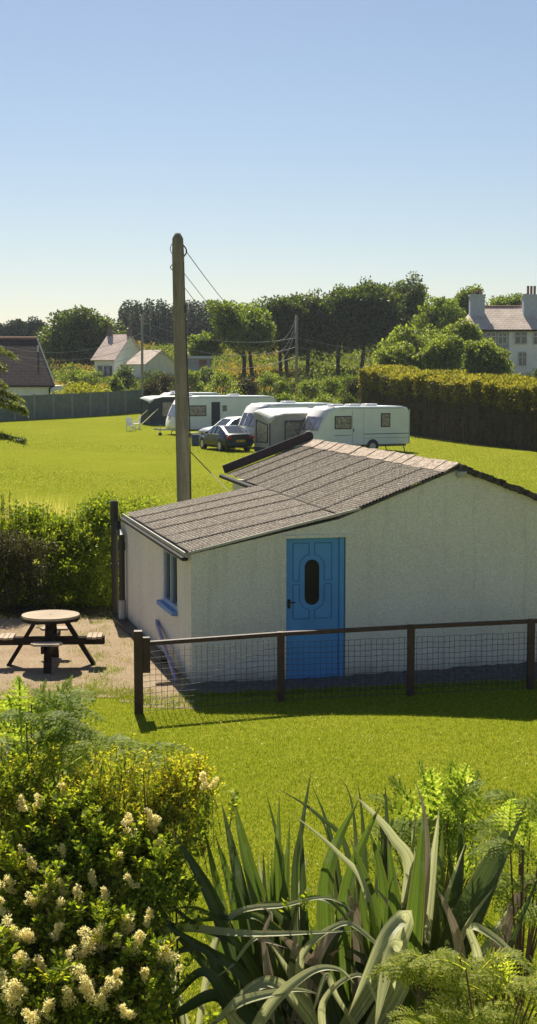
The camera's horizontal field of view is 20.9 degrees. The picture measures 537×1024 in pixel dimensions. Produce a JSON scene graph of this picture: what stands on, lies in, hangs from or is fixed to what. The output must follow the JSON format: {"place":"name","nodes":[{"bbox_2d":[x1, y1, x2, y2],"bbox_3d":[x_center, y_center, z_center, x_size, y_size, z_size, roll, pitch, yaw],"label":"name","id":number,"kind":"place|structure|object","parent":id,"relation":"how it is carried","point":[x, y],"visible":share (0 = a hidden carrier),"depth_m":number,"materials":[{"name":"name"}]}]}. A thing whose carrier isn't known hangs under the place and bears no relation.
{"place":"outdoors","nodes":[
{"label":"outdoors","id":0,"kind":"place"},
{"bbox_2d":[0,492,90,517],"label":"tall dry grass","id":1,"kind":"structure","parent":0,"point":[59,509],"depth_m":43.78,"materials":[{"name":"plant"}]},
{"bbox_2d":[0,604,203,708],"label":"bare earth patio","id":2,"kind":"structure","parent":0,"point":[26,666],"depth_m":21.91,"materials":[{"name":"soil"}]},
{"bbox_2d":[0,526,58,612],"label":"dull shrub","id":3,"kind":"object","parent":2,"relation":"on","point":[12,552],"visible":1,"depth_m":26.45,"materials":[{"name":"green plant"}]},
{"bbox_2d":[0,610,104,673],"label":"picnic table","id":4,"kind":"object","parent":2,"relation":"on","point":[51,641],"visible":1,"depth_m":21.77,"materials":[{"name":"brown wood"}]},
{"bbox_2d":[0,603,111,619],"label":"leaf litter","id":5,"kind":"object","parent":2,"relation":"on","point":[89,613],"visible":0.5,"depth_m":26.69,"materials":[{"name":"plant"}]},
{"bbox_2d":[155,619,176,681],"bbox_3d":[-1.536,2.057,21.755,0.031,0.549,2.338,-1,6,-11],"label":"leaning plank","id":6,"kind":"object","parent":2,"relation":"on","point":[164,646],"visible":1,"depth_m":21.65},
{"bbox_2d":[0,602,536,709],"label":"edge tufts","id":7,"kind":"object","parent":2,"relation":"on","point":[216,694],"visible":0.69,"depth_m":20.13,"materials":[{"name":"green plant"}]},
{"bbox_2d":[0,345,536,1023],"bbox_3d":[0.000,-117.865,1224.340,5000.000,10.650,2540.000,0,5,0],"label":"ground","id":8,"kind":"structure","parent":0,"point":[102,459],"depth_m":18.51,"materials":[{"name":"plant"}]},
{"bbox_2d":[0,345,28,444],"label":"drooping conifer","id":9,"kind":"object","parent":8,"relation":"on","point":[10,404],"visible":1,"depth_m":33.62,"materials":[{"name":"green plant"}]},
{"bbox_2d":[3,318,30,336],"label":"broadleaf tree","id":10,"kind":"object","parent":8,"relation":"on","point":[17,325],"visible":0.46,"depth_m":261.82,"materials":[{"name":"green plant"}]},
{"bbox_2d":[0,337,64,395],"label":"bungalow","id":11,"kind":"object","parent":8,"relation":"on","point":[20,378],"visible":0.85,"depth_m":129.10,"materials":[{"name":"tile"}]},
{"bbox_2d":[22,316,48,340],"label":"broadleaf tree","id":12,"kind":"object","parent":8,"relation":"on","point":[35,325],"visible":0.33,"depth_m":261.38,"materials":[{"name":"green plant"}]},
{"bbox_2d":[0,487,131,609],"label":"garden hedge","id":13,"kind":"object","parent":8,"relation":"on","point":[83,539],"visible":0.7,"depth_m":27.31,"materials":[{"name":"green plant"}]},
{"bbox_2d":[0,389,142,420],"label":"panel fence","id":14,"kind":"object","parent":8,"relation":"on","point":[53,405],"visible":0.68,"depth_m":118.45,"materials":[{"name":"wood"}]},
{"bbox_2d":[58,362,86,388],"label":"shrub","id":15,"kind":"object","parent":8,"relation":"on","point":[70,377],"visible":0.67,"depth_m":148.86,"materials":[{"name":"green plant"}]},
{"bbox_2d":[0,674,145,904],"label":"bracken fern","id":16,"kind":"object","parent":8,"relation":"on","point":[58,721],"visible":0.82,"depth_m":10.18,"materials":[{"name":"plant"}]},
{"bbox_2d":[50,380,96,393],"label":"leafy plant","id":17,"kind":"object","parent":8,"relation":"on","point":[78,388],"visible":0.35,"depth_m":126.19,"materials":[{"name":"yellow plant"}]},
{"bbox_2d":[32,305,127,366],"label":"round tree","id":18,"kind":"object","parent":8,"relation":"on","point":[68,333],"visible":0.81,"depth_m":183.28,"materials":[{"name":"green plant"}]},
{"bbox_2d":[75,369,102,389],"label":"shrub","id":19,"kind":"object","parent":8,"relation":"on","point":[85,377],"visible":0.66,"depth_m":145.15,"materials":[{"name":"green plant"}]},
{"bbox_2d":[90,326,140,376],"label":"cottage","id":20,"kind":"structure","parent":8,"relation":"on","point":[108,369],"depth_m":170.99,"materials":[{"name":"beige paint"}]},
{"bbox_2d":[105,372,125,390],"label":"shrub","id":21,"kind":"object","parent":8,"relation":"on","point":[114,384],"visible":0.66,"depth_m":139.24,"materials":[{"name":"green plant"}]},
{"bbox_2d":[0,730,235,1023],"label":"airy shrub","id":22,"kind":"object","parent":8,"relation":"on","point":[172,790],"visible":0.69,"depth_m":9.65,"materials":[{"name":"green plant"}]},
{"bbox_2d":[115,304,127,333],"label":"pine tree","id":23,"kind":"object","parent":8,"relation":"on","point":[120,319],"visible":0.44,"depth_m":258.76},
{"bbox_2d":[116,362,137,387],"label":"shrub","id":24,"kind":"object","parent":8,"relation":"on","point":[127,371],"visible":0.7,"depth_m":151.01,"materials":[{"name":"green plant"}]},
{"bbox_2d":[123,304,138,343],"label":"pine tree","id":25,"kind":"object","parent":8,"relation":"on","point":[132,317],"visible":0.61,"depth_m":258.24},
{"bbox_2d":[53,738,210,878],"bbox_3d":[-0.913,2.475,9.975,1.077,1.919,0.374,0,5,0],"label":"arching fern","id":26,"kind":"object","parent":8,"relation":"on","point":[151,747],"visible":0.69,"depth_m":9.81,"materials":[{"name":"plant"}]},
{"bbox_2d":[129,305,140,342],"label":"pine tree","id":27,"kind":"object","parent":8,"relation":"on","point":[137,318],"visible":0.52,"depth_m":260.08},
{"bbox_2d":[139,315,144,388],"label":"utility pole","id":28,"kind":"object","parent":8,"relation":"on","point":[141,318],"visible":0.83,"depth_m":127.14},
{"bbox_2d":[118,493,167,512],"bbox_3d":[-2.642,0.525,30.384,1.230,1.916,1.384,2,6,20],"label":"roadside shrub","id":29,"kind":"object","parent":8,"relation":"on","point":[142,503],"visible":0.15,"depth_m":30.33,"materials":[{"name":"green plant"}]},
{"bbox_2d":[138,308,153,344],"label":"pine tree","id":30,"kind":"object","parent":8,"relation":"on","point":[143,314],"visible":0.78,"depth_m":257.86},
{"bbox_2d":[124,350,173,379],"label":"annexe","id":31,"kind":"structure","parent":8,"relation":"on","point":[154,360],"depth_m":166.02,"materials":[{"name":"beige paint"}]},
{"bbox_2d":[139,298,160,344],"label":"pine tree","id":32,"kind":"object","parent":8,"relation":"on","point":[148,326],"visible":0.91,"depth_m":256.72,"materials":[{"name":"plant"}]},
{"bbox_2d":[139,378,163,396],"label":"shrub","id":33,"kind":"object","parent":8,"relation":"on","point":[151,388],"visible":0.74,"depth_m":129.29,"materials":[{"name":"green plant"}]},
{"bbox_2d":[0,768,311,1023],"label":"flowering privet","id":34,"kind":"object","parent":8,"relation":"on","point":[62,982],"visible":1,"depth_m":8.98,"materials":[{"name":"green plant"}]},
{"bbox_2d":[140,396,174,424],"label":"caravan awning","id":35,"kind":"object","parent":8,"relation":"on","point":[149,405],"visible":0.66,"depth_m":108.71,"materials":[{"name":"fabric"}]},
{"bbox_2d":[163,402,172,415],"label":"window","id":36,"kind":"structure","parent":35,"relation":"in","point":[166,405],"depth_m":108.79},
{"bbox_2d":[143,369,171,387],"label":"shrub","id":37,"kind":"object","parent":8,"relation":"on","point":[155,374],"visible":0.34,"depth_m":145.06,"materials":[{"name":"green plant"}]},
{"bbox_2d":[151,298,169,343],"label":"pine tree","id":38,"kind":"object","parent":8,"relation":"on","point":[156,311],"visible":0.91,"depth_m":257.55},
{"bbox_2d":[154,374,174,392],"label":"shrub","id":39,"kind":"object","parent":8,"relation":"on","point":[167,380],"visible":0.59,"depth_m":137.06,"materials":[{"name":"green plant"}]},
{"bbox_2d":[157,303,173,344],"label":"pine tree","id":40,"kind":"object","parent":8,"relation":"on","point":[164,326],"visible":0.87,"depth_m":256.92,"materials":[{"name":"plant"}]},
{"bbox_2d":[164,306,173,344],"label":"pine tree","id":41,"kind":"object","parent":8,"relation":"on","point":[170,335],"visible":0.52,"depth_m":257.18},
{"bbox_2d":[170,233,190,508],"bbox_3d":[-1.850,-2.224,30.929,0.439,7.290,0.296,0,5,0],"label":"utility pole","id":42,"kind":"object","parent":8,"relation":"on","point":[183,443],"visible":0.9,"depth_m":30.76,"materials":[{"name":"wood"}]},
{"bbox_2d":[160,391,220,395],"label":"caravan","id":43,"kind":"object","parent":8,"relation":"on","point":[171,393],"visible":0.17,"depth_m":113.07,"materials":[{"name":"white metal"}]},
{"bbox_2d":[185,300,196,342],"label":"pine tree","id":44,"kind":"object","parent":8,"relation":"on","point":[189,314],"visible":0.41,"depth_m":257.82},
{"bbox_2d":[187,300,203,342],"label":"pine tree","id":45,"kind":"object","parent":8,"relation":"on","point":[193,320],"visible":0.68,"depth_m":257.35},
{"bbox_2d":[191,434,199,445],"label":"water barrel","id":46,"kind":"object","parent":8,"relation":"on","point":[195,440],"visible":0.88,"depth_m":87.28,"materials":[{"name":"blue plastic"}]},
{"bbox_2d":[188,368,204,391],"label":"shrub","id":47,"kind":"object","parent":8,"relation":"on","point":[194,377],"visible":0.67,"depth_m":141.08,"materials":[{"name":"green plant"}]},
{"bbox_2d":[188,356,212,375],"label":"flat roofed hut","id":48,"kind":"object","parent":8,"relation":"on","point":[201,360],"visible":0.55,"depth_m":157.66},
{"bbox_2d":[197,365,213,390],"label":"shrub","id":49,"kind":"object","parent":8,"relation":"on","point":[204,379],"visible":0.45,"depth_m":145.09,"materials":[{"name":"green plant"}]},
{"bbox_2d":[187,329,224,376],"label":"broadleaf tree","id":50,"kind":"object","parent":8,"relation":"on","point":[205,344],"visible":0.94,"depth_m":158.92,"materials":[{"name":"green plant"}]},
{"bbox_2d":[201,300,212,333],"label":"pine tree","id":51,"kind":"object","parent":8,"relation":"on","point":[207,316],"visible":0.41,"depth_m":257.54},
{"bbox_2d":[46,340,377,403],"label":"bramble undergrowth","id":52,"kind":"object","parent":8,"relation":"on","point":[315,375],"visible":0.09,"depth_m":174.22,"materials":[{"name":"green plant"}]},
{"bbox_2d":[153,394,275,434],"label":"caravan","id":53,"kind":"object","parent":8,"relation":"on","point":[208,410],"visible":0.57,"depth_m":97.93,"materials":[{"name":"white metal"}]},
{"bbox_2d":[190,405,205,415],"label":"window","id":54,"kind":"structure","parent":53,"relation":"in","point":[195,410],"depth_m":97.34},
{"bbox_2d":[212,402,219,425],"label":"doorway","id":55,"kind":"structure","parent":53,"relation":"in","point":[215,405],"depth_m":97.90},
{"bbox_2d":[220,402,228,419],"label":"door","id":56,"kind":"structure","parent":53,"relation":"in","point":[223,414],"depth_m":98.04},
{"bbox_2d":[198,416,241,435],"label":"parked car","id":57,"kind":"object","parent":8,"relation":"on","point":[229,421],"visible":0.07,"depth_m":90.20,"materials":[{"name":"silver metal"}]},
{"bbox_2d":[202,369,238,393],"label":"shrub","id":58,"kind":"object","parent":8,"relation":"on","point":[222,380],"visible":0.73,"depth_m":137.10,"materials":[{"name":"green plant"}]},
{"bbox_2d":[199,425,253,450],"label":"parked car","id":59,"kind":"object","parent":8,"relation":"on","point":[221,437],"visible":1,"depth_m":81.50,"materials":[{"name":"blue paint"}]},
{"bbox_2d":[205,298,276,378],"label":"broadleaf tree","id":60,"kind":"object","parent":8,"relation":"on","point":[253,318],"visible":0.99,"depth_m":159.97,"materials":[{"name":"green plant"}]},
{"bbox_2d":[233,375,260,394],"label":"shrub","id":61,"kind":"object","parent":8,"relation":"on","point":[249,386],"visible":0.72,"depth_m":131.20,"materials":[{"name":"green plant"}]},
{"bbox_2d":[0,421,536,602],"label":"field grass","id":62,"kind":"structure","parent":8,"relation":"on","point":[207,481],"depth_m":66.02,"materials":[{"name":"plant"}]},
{"bbox_2d":[256,370,281,395],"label":"shrub","id":63,"kind":"object","parent":8,"relation":"on","point":[267,382],"visible":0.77,"depth_m":136.05,"materials":[{"name":"green plant"}]},
{"bbox_2d":[246,294,313,371],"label":"broadleaf tree","id":64,"kind":"object","parent":8,"relation":"on","point":[284,310],"visible":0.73,"depth_m":168.36,"materials":[{"name":"green plant"}]},
{"bbox_2d":[254,408,311,452],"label":"caravan awning","id":65,"kind":"object","parent":8,"relation":"on","point":[277,425],"visible":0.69,"depth_m":80.37,"materials":[{"name":"grey fabric"}]},
{"bbox_2d":[257,421,266,441],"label":"side window","id":66,"kind":"structure","parent":65,"relation":"in","point":[261,428],"depth_m":80.48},
{"bbox_2d":[286,421,303,439],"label":"window","id":67,"kind":"structure","parent":65,"relation":"in","point":[293,429],"depth_m":80.43,"materials":[{"name":"plastic"}]},
{"bbox_2d":[239,401,331,442],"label":"caravan","id":68,"kind":"object","parent":8,"relation":"on","point":[246,422],"visible":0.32,"depth_m":85.32,"materials":[{"name":"white metal"}]},
{"bbox_2d":[272,378,300,398],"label":"shrub","id":69,"kind":"object","parent":8,"relation":"on","point":[280,389],"visible":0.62,"depth_m":129.28,"materials":[{"name":"green plant"}]},
{"bbox_2d":[275,391,306,402],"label":"shrub","id":70,"kind":"object","parent":8,"relation":"on","point":[281,398],"visible":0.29,"depth_m":113.12,"materials":[{"name":"green plant"}]},
{"bbox_2d":[294,315,298,389],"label":"utility pole","id":71,"kind":"object","parent":8,"relation":"on","point":[296,353],"visible":0.83,"depth_m":144.03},
{"bbox_2d":[296,378,321,400],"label":"shrub","id":72,"kind":"object","parent":8,"relation":"on","point":[309,386],"visible":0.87,"depth_m":131.24,"materials":[{"name":"green plant"}]},
{"bbox_2d":[275,287,348,372],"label":"broadleaf tree","id":73,"kind":"object","parent":8,"relation":"on","point":[313,303],"visible":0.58,"depth_m":170.34,"materials":[{"name":"green plant"}]},
{"bbox_2d":[110,431,536,682],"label":"outbuilding","id":74,"kind":"structure","parent":8,"relation":"on","point":[314,534],"depth_m":21.07,"materials":[{"name":"paint"}]},
{"bbox_2d":[156,549,177,615],"bbox_3d":[-1.496,1.026,21.895,0.160,0.896,1.187,-1,6,-15],"label":"window","id":75,"kind":"structure","parent":74,"relation":"in","point":[170,561],"depth_m":21.87,"materials":[{"name":"blue glass"}]},
{"bbox_2d":[286,537,338,678],"bbox_3d":[0.622,1.375,20.830,0.776,2.021,0.079,-1,6,-11],"label":"door","id":76,"kind":"structure","parent":74,"relation":"in","point":[312,564],"depth_m":20.82,"materials":[{"name":"blue paint"}]},
{"bbox_2d":[310,392,339,403],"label":"shrub","id":77,"kind":"object","parent":8,"relation":"on","point":[322,399],"visible":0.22,"depth_m":111.57,"materials":[{"name":"green plant"}]},
{"bbox_2d":[317,376,346,399],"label":"shrub","id":78,"kind":"object","parent":8,"relation":"on","point":[331,383],"visible":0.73,"depth_m":133.09,"materials":[{"name":"green plant"}]},
{"bbox_2d":[134,619,536,713],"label":"post and rail fence","id":79,"kind":"object","parent":8,"relation":"on","point":[142,645],"visible":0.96,"depth_m":19.52,"materials":[{"name":"brown paint"}]},
{"bbox_2d":[310,283,373,373],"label":"broadleaf tree","id":80,"kind":"object","parent":8,"relation":"on","point":[341,297],"visible":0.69,"depth_m":169.49,"materials":[{"name":"green plant"}]},
{"bbox_2d":[152,773,536,1023],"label":"flax plant","id":81,"kind":"object","parent":8,"relation":"on","point":[286,974],"visible":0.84,"depth_m":9.35,"materials":[{"name":"plant"}]},
{"bbox_2d":[337,372,358,395],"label":"shrub","id":82,"kind":"object","parent":8,"relation":"on","point":[345,380],"visible":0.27,"depth_m":135.11,"materials":[{"name":"green plant"}]},
{"bbox_2d":[340,392,360,403],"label":"shrub","id":83,"kind":"object","parent":8,"relation":"on","point":[348,400],"visible":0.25,"depth_m":107.63,"materials":[{"name":"green plant"}]},
{"bbox_2d":[295,403,409,450],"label":"caravan","id":84,"kind":"object","parent":8,"relation":"on","point":[372,425],"visible":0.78,"depth_m":79.93,"materials":[{"name":"white metal"}]},
{"bbox_2d":[302,416,321,430],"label":"front window","id":85,"kind":"structure","parent":84,"relation":"in","point":[311,423],"depth_m":79.55,"materials":[{"name":"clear glass"}]},
{"bbox_2d":[335,416,351,428],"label":"window","id":86,"kind":"structure","parent":84,"relation":"in","point":[341,422],"depth_m":79.18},
{"bbox_2d":[353,411,363,443],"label":"door","id":87,"kind":"structure","parent":84,"relation":"in","point":[358,416],"depth_m":79.67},
{"bbox_2d":[381,413,389,426],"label":"window","id":88,"kind":"structure","parent":84,"relation":"in","point":[385,417],"depth_m":80.43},
{"bbox_2d":[340,378,365,399],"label":"shrub","id":89,"kind":"object","parent":8,"relation":"on","point":[353,385],"visible":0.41,"depth_m":125.38,"materials":[{"name":"green plant"}]},
{"bbox_2d":[179,674,536,694],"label":"gravel strip","id":90,"kind":"object","parent":8,"relation":"on","point":[272,687],"visible":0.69,"depth_m":20.48,"materials":[{"name":"gravel"}]},
{"bbox_2d":[200,662,536,687],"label":"rubble bank","id":91,"kind":"structure","parent":90,"relation":"on","point":[456,673],"depth_m":20.96,"materials":[{"name":"stone"}]},
{"bbox_2d":[341,275,413,367],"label":"broadleaf tree","id":92,"kind":"object","parent":8,"relation":"on","point":[377,302],"visible":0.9,"depth_m":168.60,"materials":[{"name":"green plant"}]},
{"bbox_2d":[370,339,420,366],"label":"bush","id":93,"kind":"object","parent":8,"relation":"on","point":[401,353],"visible":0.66,"depth_m":120.62,"materials":[{"name":"green plant"}]},
{"bbox_2d":[374,271,432,353],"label":"broadleaf tree","id":94,"kind":"object","parent":8,"relation":"on","point":[411,295],"visible":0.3,"depth_m":171.41,"materials":[{"name":"green plant"}]},
{"bbox_2d":[373,323,462,365],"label":"broadleaf tree","id":95,"kind":"object","parent":8,"relation":"on","point":[417,340],"visible":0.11,"depth_m":125.59,"materials":[{"name":"green plant"}]},
{"bbox_2d":[408,293,461,333],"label":"broadleaf tree","id":96,"kind":"object","parent":8,"relation":"on","point":[440,313],"visible":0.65,"depth_m":162.84,"materials":[{"name":"green plant"}]},
{"bbox_2d":[414,331,467,370],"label":"bush","id":97,"kind":"object","parent":8,"relation":"on","point":[441,352],"visible":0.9,"depth_m":119.40,"materials":[{"name":"green plant"}]},
{"bbox_2d":[361,758,525,935],"bbox_3d":[1.241,2.551,10.140,1.225,1.741,0.735,0,5,0],"label":"bracken fern","id":98,"kind":"object","parent":8,"relation":"on","point":[458,805],"visible":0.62,"depth_m":10.04,"materials":[{"name":"plant"}]},
{"bbox_2d":[356,363,536,450],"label":"tall hedge","id":99,"kind":"object","parent":8,"relation":"on","point":[495,410],"visible":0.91,"depth_m":91.20,"materials":[{"name":"green plant"}]},
{"bbox_2d":[366,946,536,1023],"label":"fern","id":100,"kind":"object","parent":8,"relation":"on","point":[477,985],"visible":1,"depth_m":8.14,"materials":[{"name":"plant"}]},
{"bbox_2d":[434,317,482,369],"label":"broadleaf tree","id":101,"kind":"object","parent":8,"relation":"on","point":[467,330],"visible":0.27,"depth_m":129.15,"materials":[{"name":"green plant"}]},
{"bbox_2d":[454,283,489,315],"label":"broadleaf tree","id":102,"kind":"object","parent":8,"relation":"on","point":[463,299],"visible":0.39,"depth_m":182.20,"materials":[{"name":"green plant"}]},
{"bbox_2d":[461,337,516,374],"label":"bush","id":103,"kind":"object","parent":8,"relation":"on","point":[481,357],"visible":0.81,"depth_m":122.36,"materials":[{"name":"green plant"}]},
{"bbox_2d":[461,286,536,375],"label":"farmhouse","id":104,"kind":"object","parent":8,"relation":"on","point":[513,329],"visible":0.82,"depth_m":139.66,"materials":[{"name":"paint"}]},
{"bbox_2d":[498,332,506,343],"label":"window","id":105,"kind":"structure","parent":104,"relation":"in","point":[502,336],"depth_m":139.28,"materials":[{"name":"white glass"}]},
{"bbox_2d":[514,331,526,343],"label":"window","id":106,"kind":"structure","parent":104,"relation":"in","point":[520,337],"depth_m":139.28,"materials":[{"name":"white glass"}]},
{"bbox_2d":[518,352,526,365],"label":"window","id":107,"kind":"structure","parent":104,"relation":"in","point":[522,356],"depth_m":139.48,"materials":[{"name":"white glass"}]},
{"bbox_2d":[463,789,536,1020],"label":"bracken fern","id":108,"kind":"object","parent":8,"relation":"on","point":[521,836],"visible":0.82,"depth_m":9.58,"materials":[{"name":"plant"}]},
{"bbox_2d":[488,292,526,305],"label":"broadleaf tree","id":109,"kind":"object","parent":8,"relation":"on","point":[515,299],"visible":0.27,"depth_m":185.23,"materials":[{"name":"green plant"}]},
{"bbox_2d":[0,0,536,328],"label":"sky","id":110,"kind":"structure","parent":0,"point":[290,146],"materials":[{"name":"blue"}]},
{"bbox_2d":[56,713,536,1023],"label":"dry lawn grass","id":111,"kind":"structure","parent":0,"point":[310,805],"depth_m":15.29,"materials":[{"name":"plant"}]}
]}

